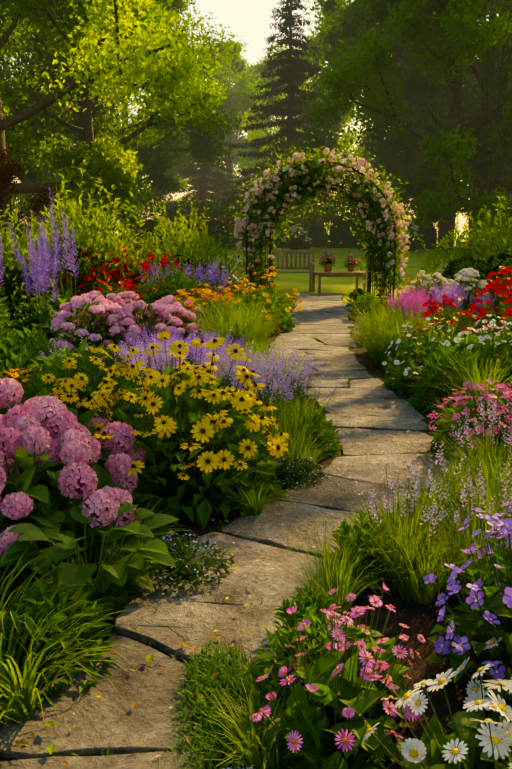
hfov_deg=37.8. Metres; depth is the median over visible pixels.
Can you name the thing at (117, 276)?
red plant
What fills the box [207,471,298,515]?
grass plant
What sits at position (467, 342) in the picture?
clump
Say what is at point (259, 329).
tall grass
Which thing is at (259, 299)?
orange plant
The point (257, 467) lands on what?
grass plant
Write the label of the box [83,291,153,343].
phlox
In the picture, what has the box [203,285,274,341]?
orange plant
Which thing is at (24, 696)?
grass plant
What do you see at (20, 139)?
tree
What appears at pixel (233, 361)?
tall grass
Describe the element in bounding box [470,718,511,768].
daisy plant
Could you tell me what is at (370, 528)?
grass plant
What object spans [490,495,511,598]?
bell plant
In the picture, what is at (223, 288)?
orange plant
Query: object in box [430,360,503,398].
tall grass
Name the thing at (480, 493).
tall grass
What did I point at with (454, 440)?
tall grass
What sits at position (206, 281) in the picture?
shrub
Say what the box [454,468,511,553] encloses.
tall grass
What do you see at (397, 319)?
tall grass
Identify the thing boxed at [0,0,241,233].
tree
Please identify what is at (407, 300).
pink salvia
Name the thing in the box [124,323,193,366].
catmint plant
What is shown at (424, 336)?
grass plant
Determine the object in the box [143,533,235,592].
plant
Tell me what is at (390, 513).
grass plant
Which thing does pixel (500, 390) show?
pink bush
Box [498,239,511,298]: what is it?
shrub
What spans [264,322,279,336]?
grass plant
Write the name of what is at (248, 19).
sky
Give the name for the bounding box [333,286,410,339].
tall grass
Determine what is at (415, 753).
daisy plant
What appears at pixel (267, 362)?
grass plant
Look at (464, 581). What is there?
lavender plant
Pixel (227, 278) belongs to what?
white bush
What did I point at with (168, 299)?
phlox
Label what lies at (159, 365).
lavender plant
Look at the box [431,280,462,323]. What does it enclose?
blue salvia
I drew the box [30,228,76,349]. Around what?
delphinium
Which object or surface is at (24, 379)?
orange plant
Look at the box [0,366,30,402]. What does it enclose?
orange plant
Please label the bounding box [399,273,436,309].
orange plant
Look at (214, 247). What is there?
shrub
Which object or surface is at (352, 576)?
grass plant
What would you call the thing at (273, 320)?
tall grass
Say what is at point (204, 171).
tree
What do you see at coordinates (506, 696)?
daisy plant
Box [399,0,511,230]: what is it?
tree
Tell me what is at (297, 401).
grass plant
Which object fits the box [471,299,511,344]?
red plant
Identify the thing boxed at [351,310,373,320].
grass plant
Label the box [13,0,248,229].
tree
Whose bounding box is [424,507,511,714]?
bell plant
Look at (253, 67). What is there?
tree
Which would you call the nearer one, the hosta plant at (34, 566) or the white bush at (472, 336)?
the hosta plant at (34, 566)
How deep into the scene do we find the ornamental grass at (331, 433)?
4.78 m
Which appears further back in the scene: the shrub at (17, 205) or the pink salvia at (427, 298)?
the shrub at (17, 205)
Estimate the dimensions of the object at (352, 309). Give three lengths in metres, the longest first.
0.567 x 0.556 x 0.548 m
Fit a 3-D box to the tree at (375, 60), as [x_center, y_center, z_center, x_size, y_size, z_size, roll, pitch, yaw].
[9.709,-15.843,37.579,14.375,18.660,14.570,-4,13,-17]
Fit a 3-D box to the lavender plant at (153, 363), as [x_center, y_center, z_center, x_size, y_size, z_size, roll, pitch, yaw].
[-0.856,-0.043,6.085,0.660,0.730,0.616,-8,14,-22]
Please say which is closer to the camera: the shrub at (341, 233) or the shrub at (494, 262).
the shrub at (494, 262)
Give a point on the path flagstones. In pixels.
(108, 721)
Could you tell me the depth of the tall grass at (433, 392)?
5.90 m
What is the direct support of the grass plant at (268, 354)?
on the terrain at (416, 618)
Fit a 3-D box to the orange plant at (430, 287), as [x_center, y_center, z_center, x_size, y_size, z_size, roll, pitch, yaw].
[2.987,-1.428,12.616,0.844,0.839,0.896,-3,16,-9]
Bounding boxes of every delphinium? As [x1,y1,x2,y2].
[0,233,21,337]
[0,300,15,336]
[8,222,49,330]
[20,221,59,341]
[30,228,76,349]
[39,187,88,331]
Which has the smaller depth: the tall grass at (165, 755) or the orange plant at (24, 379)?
the tall grass at (165, 755)
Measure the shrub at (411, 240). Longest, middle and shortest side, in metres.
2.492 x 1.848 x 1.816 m
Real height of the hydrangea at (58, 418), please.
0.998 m
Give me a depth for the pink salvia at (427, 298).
10.28 m
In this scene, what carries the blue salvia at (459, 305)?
on the terrain at (416, 618)
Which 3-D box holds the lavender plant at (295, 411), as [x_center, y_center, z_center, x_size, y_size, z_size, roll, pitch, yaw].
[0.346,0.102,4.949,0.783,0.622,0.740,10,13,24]
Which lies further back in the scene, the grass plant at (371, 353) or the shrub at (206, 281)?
the shrub at (206, 281)
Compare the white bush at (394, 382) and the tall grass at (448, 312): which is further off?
the tall grass at (448, 312)
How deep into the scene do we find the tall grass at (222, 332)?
7.94 m
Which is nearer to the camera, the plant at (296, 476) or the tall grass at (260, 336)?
the plant at (296, 476)
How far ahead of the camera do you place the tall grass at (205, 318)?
8.35 m
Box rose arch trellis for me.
[223,132,417,303]
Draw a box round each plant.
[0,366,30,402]
[0,491,178,624]
[0,492,78,579]
[0,540,88,672]
[0,582,139,726]
[14,362,50,404]
[21,575,120,632]
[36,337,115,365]
[39,349,153,437]
[41,344,172,464]
[50,546,155,617]
[59,246,135,316]
[74,271,132,305]
[82,331,289,530]
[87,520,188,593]
[92,260,134,292]
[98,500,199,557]
[104,246,150,298]
[112,333,187,404]
[114,342,177,394]
[117,331,178,377]
[121,259,162,296]
[124,274,171,301]
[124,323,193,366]
[127,252,187,297]
[132,534,184,571]
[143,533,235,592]
[147,329,221,387]
[154,328,211,370]
[170,288,212,340]
[174,675,336,768]
[176,283,210,310]
[176,283,215,308]
[180,288,248,350]
[184,327,244,377]
[196,342,272,411]
[198,340,263,390]
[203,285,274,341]
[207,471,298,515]
[210,276,254,304]
[211,281,256,306]
[211,295,280,328]
[220,671,298,761]
[222,345,296,433]
[225,282,280,316]
[230,266,302,332]
[233,296,294,330]
[234,298,278,340]
[243,334,282,359]
[243,459,280,489]
[247,343,287,362]
[248,343,326,417]
[257,349,286,379]
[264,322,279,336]
[265,403,325,426]
[265,453,327,488]
[278,387,317,413]
[288,434,339,471]
[310,539,387,595]
[320,505,426,564]
[344,318,380,342]
[347,316,419,366]
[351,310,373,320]
[351,494,427,533]
[352,311,381,331]
[359,309,432,365]
[362,663,511,768]
[366,316,444,360]
[371,313,442,360]
[381,303,487,352]
[392,493,460,528]
[396,320,454,360]
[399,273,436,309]
[408,294,488,340]
[412,271,450,291]
[415,277,442,302]
[419,388,474,419]
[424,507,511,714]
[425,668,511,768]
[428,430,498,484]
[434,407,478,426]
[442,729,511,768]
[454,637,511,726]
[465,284,511,343]
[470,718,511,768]
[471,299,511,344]
[475,269,511,320]
[476,518,511,625]
[479,266,511,321]
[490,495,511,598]
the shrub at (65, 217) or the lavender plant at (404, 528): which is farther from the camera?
the shrub at (65, 217)
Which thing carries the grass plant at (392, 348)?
on the terrain at (416, 618)
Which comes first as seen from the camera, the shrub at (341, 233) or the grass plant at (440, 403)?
the grass plant at (440, 403)
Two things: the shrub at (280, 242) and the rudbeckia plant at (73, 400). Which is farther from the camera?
the shrub at (280, 242)
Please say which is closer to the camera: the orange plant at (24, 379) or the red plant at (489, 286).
the orange plant at (24, 379)
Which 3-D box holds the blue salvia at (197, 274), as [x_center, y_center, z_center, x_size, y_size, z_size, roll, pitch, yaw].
[-0.827,-1.222,11.025,0.588,1.149,0.563,2,11,21]
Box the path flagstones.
[0,293,456,768]
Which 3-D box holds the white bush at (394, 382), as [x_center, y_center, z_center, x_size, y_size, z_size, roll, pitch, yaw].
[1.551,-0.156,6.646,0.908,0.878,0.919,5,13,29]
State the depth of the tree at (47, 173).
55.19 m
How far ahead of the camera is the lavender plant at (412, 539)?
3.12 m
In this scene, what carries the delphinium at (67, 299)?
on the terrain at (416, 618)
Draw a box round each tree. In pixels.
[0,0,138,182]
[0,0,213,232]
[0,0,236,250]
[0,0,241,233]
[0,5,162,243]
[0,43,82,220]
[0,70,38,116]
[0,145,70,253]
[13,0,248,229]
[144,40,284,216]
[166,66,240,230]
[190,61,299,187]
[215,63,360,222]
[218,0,345,223]
[237,33,371,215]
[277,0,511,200]
[297,1,479,210]
[301,0,511,253]
[328,4,511,239]
[346,0,511,249]
[350,0,511,242]
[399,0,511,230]
[444,1,510,217]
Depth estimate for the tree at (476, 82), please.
58.95 m
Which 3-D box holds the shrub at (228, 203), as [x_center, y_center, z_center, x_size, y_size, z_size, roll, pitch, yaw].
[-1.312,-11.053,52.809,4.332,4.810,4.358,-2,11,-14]
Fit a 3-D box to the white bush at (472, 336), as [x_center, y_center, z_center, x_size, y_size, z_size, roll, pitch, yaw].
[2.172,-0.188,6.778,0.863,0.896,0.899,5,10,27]
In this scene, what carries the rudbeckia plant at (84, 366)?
on the terrain at (416, 618)
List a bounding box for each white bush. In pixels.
[201,266,245,300]
[220,274,254,294]
[377,317,464,395]
[458,314,511,374]
[460,319,511,402]
[479,332,511,375]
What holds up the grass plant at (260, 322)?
on the terrain at (416, 618)
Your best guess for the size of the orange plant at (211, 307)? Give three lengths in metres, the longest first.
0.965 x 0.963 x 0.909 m
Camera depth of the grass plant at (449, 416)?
5.26 m
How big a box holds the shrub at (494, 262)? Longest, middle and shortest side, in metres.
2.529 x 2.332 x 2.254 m
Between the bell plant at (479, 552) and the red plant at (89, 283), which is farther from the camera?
the red plant at (89, 283)
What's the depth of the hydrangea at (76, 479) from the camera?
3.06 m
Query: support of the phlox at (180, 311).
on the terrain at (416, 618)
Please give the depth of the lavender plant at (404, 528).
3.08 m
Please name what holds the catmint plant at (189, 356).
on the terrain at (416, 618)
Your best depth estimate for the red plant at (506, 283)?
10.58 m
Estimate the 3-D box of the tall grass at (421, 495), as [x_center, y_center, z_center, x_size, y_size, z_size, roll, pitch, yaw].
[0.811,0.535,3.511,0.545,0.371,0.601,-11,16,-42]
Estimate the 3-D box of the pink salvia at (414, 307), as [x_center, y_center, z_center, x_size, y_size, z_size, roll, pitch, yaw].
[2.125,-0.845,9.852,0.516,0.739,0.527,3,16,28]
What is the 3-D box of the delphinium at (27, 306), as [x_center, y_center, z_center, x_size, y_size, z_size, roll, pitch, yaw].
[-2.908,-1.238,9.779,0.776,1.771,0.812,-13,14,-40]
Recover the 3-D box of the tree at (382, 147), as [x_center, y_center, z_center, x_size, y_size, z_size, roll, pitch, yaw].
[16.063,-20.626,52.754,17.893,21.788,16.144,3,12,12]
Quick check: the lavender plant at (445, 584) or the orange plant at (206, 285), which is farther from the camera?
the orange plant at (206, 285)
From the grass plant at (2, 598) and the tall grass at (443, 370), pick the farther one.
the tall grass at (443, 370)
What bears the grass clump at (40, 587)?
on the terrain at (416, 618)
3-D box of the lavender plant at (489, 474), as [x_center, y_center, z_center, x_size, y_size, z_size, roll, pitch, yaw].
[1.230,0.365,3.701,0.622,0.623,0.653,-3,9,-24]
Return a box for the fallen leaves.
[14,353,456,765]
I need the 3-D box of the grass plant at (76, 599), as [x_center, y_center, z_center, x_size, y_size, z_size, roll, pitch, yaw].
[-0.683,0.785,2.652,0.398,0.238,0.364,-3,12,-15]
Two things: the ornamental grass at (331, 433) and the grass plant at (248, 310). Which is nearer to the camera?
the ornamental grass at (331, 433)
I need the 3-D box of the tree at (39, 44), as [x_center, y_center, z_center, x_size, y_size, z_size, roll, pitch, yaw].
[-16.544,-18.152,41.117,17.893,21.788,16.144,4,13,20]
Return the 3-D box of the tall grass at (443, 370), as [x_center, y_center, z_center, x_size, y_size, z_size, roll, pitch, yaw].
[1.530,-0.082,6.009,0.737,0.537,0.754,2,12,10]
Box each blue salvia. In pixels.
[139,260,176,301]
[178,259,206,290]
[184,262,217,298]
[198,256,235,299]
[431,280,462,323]
[439,283,468,325]
[470,288,495,331]
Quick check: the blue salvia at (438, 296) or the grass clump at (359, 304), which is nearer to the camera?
the blue salvia at (438, 296)
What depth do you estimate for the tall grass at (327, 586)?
2.81 m
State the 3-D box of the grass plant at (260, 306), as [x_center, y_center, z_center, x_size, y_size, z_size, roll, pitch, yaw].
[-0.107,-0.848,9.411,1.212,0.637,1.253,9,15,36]
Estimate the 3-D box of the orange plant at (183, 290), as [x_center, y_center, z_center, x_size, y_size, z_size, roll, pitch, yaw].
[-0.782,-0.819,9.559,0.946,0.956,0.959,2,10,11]
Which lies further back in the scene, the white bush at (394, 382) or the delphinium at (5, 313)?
the delphinium at (5, 313)
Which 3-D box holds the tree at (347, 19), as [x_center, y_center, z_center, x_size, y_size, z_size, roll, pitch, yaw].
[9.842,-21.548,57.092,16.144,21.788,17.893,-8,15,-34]
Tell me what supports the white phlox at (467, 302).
on the terrain at (416, 618)
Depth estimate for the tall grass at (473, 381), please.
5.61 m
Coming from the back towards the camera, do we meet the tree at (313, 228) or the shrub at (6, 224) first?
the tree at (313, 228)
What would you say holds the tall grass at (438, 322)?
on the terrain at (416, 618)
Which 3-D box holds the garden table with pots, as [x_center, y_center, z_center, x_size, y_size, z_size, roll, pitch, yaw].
[1.812,-2.471,16.321,1.150,0.918,0.690,-2,12,-9]
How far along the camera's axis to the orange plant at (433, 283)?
12.72 m
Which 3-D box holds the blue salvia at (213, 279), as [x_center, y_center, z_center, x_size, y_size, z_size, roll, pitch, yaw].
[-0.589,-1.253,11.030,0.652,1.245,0.630,14,22,42]
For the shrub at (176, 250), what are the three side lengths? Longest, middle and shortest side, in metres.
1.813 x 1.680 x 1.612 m
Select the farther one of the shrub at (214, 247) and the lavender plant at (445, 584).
the shrub at (214, 247)
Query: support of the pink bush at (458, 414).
on the terrain at (416, 618)
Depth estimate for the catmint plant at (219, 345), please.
7.25 m
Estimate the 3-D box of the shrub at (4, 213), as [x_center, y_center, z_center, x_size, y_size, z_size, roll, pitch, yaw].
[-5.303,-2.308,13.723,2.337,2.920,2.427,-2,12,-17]
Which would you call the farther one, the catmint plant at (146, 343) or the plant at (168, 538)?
the catmint plant at (146, 343)
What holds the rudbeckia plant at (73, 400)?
on the terrain at (416, 618)
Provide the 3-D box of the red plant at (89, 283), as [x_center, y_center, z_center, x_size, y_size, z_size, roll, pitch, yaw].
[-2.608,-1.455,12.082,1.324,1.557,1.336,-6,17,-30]
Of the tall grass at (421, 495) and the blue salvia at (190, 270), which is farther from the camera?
the blue salvia at (190, 270)
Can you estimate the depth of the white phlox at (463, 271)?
11.93 m
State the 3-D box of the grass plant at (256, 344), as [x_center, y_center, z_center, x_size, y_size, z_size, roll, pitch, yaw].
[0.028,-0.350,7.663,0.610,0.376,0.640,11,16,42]
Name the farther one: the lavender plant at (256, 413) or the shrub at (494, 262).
the shrub at (494, 262)
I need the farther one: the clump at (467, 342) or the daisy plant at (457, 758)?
the clump at (467, 342)
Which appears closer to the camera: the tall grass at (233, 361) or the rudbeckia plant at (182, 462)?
the rudbeckia plant at (182, 462)
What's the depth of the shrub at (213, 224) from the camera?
47.20 m
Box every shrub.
[0,203,21,265]
[0,208,29,258]
[0,210,65,297]
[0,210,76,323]
[0,220,48,266]
[0,292,9,318]
[9,159,140,303]
[11,176,40,248]
[34,184,161,297]
[44,201,107,254]
[45,191,115,250]
[92,282,141,300]
[118,191,188,250]
[131,198,230,293]
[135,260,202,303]
[141,270,191,302]
[142,228,218,273]
[145,207,245,295]
[162,267,224,301]
[164,191,208,241]
[184,189,245,248]
[211,195,259,245]
[249,187,314,247]
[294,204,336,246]
[312,187,367,247]
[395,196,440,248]
[418,205,507,291]
[447,196,511,302]
[467,187,511,250]
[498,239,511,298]
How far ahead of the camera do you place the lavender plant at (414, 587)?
2.91 m
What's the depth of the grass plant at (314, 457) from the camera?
4.46 m
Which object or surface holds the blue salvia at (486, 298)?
on the terrain at (416, 618)
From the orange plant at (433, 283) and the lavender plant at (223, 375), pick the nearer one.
the lavender plant at (223, 375)
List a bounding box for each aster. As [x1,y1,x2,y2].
[249,604,420,768]
[298,582,424,732]
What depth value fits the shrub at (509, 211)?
42.47 m
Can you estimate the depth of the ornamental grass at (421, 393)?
5.88 m
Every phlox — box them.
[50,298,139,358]
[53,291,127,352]
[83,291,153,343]
[98,298,158,347]
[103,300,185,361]
[139,304,200,352]
[155,295,202,345]
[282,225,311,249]
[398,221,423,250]
[403,270,448,314]
[440,268,486,309]
[446,271,487,320]
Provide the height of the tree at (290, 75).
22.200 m
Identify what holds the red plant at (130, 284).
on the terrain at (416, 618)
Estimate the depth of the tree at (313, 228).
53.08 m
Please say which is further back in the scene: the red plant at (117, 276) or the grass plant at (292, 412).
the red plant at (117, 276)
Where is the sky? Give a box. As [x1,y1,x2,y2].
[0,0,497,227]
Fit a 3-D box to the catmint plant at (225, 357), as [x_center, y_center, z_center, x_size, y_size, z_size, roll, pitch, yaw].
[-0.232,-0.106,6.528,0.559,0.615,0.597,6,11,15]
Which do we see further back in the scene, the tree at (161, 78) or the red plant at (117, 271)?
the tree at (161, 78)
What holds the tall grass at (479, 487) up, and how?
on the terrain at (416, 618)
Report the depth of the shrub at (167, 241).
12.73 m
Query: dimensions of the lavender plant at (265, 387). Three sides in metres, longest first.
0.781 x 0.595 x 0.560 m
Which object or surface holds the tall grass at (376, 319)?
on the terrain at (416, 618)
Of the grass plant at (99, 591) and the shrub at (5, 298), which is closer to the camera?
the grass plant at (99, 591)
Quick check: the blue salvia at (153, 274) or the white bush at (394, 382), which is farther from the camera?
the blue salvia at (153, 274)
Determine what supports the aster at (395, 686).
on the terrain at (416, 618)
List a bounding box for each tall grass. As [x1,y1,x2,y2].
[134,733,208,768]
[169,292,270,348]
[179,304,258,359]
[187,304,275,348]
[189,284,292,355]
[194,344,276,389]
[197,346,273,384]
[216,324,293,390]
[223,299,290,348]
[242,315,278,347]
[255,503,404,614]
[257,346,336,393]
[261,307,288,336]
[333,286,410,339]
[340,291,422,346]
[362,303,431,337]
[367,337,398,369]
[369,294,445,335]
[371,452,489,538]
[396,306,475,334]
[397,359,469,406]
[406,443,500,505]
[409,344,474,391]
[410,296,488,335]
[413,342,511,421]
[413,345,511,401]
[413,446,511,547]
[420,414,501,461]
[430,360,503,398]
[438,466,511,533]
[439,461,511,557]
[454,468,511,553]
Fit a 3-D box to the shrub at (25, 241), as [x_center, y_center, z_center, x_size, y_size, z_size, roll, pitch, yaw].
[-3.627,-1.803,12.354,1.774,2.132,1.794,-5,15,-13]
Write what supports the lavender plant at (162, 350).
on the terrain at (416, 618)
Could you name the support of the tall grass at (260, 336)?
on the terrain at (416, 618)
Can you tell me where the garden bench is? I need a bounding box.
[256,251,314,291]
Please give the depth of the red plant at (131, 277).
11.89 m
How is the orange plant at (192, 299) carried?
on the terrain at (416, 618)
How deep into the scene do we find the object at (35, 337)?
6.48 m
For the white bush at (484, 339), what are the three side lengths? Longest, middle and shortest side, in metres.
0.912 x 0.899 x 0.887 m
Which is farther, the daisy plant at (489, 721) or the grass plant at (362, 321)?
the grass plant at (362, 321)
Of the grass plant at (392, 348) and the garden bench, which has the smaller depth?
the grass plant at (392, 348)
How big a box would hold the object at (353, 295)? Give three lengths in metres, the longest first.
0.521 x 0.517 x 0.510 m
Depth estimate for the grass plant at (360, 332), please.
9.34 m
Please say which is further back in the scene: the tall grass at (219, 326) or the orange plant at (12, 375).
the tall grass at (219, 326)
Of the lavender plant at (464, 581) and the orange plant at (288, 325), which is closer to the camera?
the lavender plant at (464, 581)
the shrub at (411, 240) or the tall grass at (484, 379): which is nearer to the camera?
the tall grass at (484, 379)
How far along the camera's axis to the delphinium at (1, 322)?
9.23 m
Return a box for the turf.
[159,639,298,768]
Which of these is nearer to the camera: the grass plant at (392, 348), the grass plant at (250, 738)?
the grass plant at (250, 738)
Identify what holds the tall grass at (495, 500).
on the terrain at (416, 618)
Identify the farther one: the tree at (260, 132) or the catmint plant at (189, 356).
the tree at (260, 132)
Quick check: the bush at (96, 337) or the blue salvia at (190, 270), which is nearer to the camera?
the bush at (96, 337)
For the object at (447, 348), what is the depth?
6.28 m
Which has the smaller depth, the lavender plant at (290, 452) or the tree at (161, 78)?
the lavender plant at (290, 452)
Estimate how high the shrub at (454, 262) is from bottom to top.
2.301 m
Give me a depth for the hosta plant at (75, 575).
2.81 m
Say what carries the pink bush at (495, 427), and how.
on the terrain at (416, 618)
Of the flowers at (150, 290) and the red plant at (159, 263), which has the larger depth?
the red plant at (159, 263)
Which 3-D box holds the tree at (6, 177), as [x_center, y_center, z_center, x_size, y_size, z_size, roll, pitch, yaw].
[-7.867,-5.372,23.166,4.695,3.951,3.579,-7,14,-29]
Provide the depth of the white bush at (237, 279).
12.46 m
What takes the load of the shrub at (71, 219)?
on the terrain at (416, 618)
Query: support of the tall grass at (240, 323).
on the terrain at (416, 618)
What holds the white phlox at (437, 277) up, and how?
on the terrain at (416, 618)
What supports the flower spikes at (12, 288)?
on the terrain at (416, 618)
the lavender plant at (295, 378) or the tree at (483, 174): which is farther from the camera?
the tree at (483, 174)
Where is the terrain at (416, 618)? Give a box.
[0,228,511,768]
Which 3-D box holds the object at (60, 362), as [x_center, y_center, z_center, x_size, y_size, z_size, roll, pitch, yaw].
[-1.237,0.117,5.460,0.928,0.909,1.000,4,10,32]
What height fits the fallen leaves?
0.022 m
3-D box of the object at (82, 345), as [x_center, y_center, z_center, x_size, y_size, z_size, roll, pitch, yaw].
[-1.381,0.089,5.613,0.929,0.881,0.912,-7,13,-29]
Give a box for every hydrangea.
[0,377,146,520]
[0,414,142,606]
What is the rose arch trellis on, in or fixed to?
on the terrain at (416, 618)
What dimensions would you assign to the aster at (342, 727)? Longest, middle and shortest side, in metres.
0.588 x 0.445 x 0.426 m
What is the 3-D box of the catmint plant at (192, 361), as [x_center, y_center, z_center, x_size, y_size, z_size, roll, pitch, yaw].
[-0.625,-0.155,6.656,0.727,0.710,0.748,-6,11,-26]
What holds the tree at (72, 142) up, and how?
on the terrain at (416, 618)
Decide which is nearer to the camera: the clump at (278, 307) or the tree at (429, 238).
the clump at (278, 307)
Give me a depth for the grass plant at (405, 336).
7.71 m
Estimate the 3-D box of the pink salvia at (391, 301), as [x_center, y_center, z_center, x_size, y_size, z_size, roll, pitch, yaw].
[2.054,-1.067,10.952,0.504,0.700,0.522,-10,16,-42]
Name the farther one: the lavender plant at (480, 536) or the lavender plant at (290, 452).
the lavender plant at (290, 452)
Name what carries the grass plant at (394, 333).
on the terrain at (416, 618)
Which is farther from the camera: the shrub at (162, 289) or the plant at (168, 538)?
the shrub at (162, 289)
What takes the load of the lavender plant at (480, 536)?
on the terrain at (416, 618)
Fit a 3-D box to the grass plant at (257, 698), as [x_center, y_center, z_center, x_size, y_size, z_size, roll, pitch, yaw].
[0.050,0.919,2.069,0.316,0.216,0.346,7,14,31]
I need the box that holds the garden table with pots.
[312,250,367,292]
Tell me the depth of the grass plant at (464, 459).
4.25 m
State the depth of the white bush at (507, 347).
6.52 m
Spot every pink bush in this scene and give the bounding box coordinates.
[426,379,511,460]
[482,391,511,463]
[486,382,511,429]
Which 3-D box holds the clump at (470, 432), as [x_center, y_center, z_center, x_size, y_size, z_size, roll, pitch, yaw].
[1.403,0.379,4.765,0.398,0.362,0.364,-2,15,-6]
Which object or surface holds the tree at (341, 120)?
on the terrain at (416, 618)
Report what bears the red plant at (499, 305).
on the terrain at (416, 618)
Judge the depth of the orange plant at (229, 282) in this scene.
10.66 m
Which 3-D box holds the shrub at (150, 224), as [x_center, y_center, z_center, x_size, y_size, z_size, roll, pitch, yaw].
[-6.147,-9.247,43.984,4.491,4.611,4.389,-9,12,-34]
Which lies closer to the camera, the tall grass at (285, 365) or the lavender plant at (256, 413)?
the lavender plant at (256, 413)
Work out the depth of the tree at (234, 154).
105.58 m
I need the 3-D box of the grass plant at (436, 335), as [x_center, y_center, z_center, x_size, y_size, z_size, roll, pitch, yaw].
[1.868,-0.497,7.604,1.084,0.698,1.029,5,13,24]
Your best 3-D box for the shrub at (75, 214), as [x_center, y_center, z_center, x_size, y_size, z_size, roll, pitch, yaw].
[-2.971,-2.126,12.391,2.331,3.123,2.343,7,13,39]
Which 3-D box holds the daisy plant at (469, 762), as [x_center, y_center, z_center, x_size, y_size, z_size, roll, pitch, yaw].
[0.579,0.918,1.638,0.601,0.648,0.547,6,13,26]
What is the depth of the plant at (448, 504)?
3.71 m
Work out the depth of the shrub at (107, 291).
9.87 m
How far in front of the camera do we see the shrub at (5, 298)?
9.85 m
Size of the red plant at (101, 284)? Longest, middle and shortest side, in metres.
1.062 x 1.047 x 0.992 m
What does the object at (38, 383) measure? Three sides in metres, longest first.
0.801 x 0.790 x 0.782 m
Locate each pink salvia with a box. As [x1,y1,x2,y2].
[384,288,412,322]
[396,286,425,327]
[399,284,431,324]
[400,292,430,334]
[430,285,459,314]
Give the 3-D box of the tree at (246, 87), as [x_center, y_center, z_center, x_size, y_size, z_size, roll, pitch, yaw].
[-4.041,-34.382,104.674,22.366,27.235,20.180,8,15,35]
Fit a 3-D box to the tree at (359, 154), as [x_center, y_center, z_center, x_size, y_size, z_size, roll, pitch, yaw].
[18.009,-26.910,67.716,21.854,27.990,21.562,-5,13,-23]
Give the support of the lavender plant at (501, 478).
on the terrain at (416, 618)
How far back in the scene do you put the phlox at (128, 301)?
8.56 m
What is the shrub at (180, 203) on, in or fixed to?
on the terrain at (416, 618)

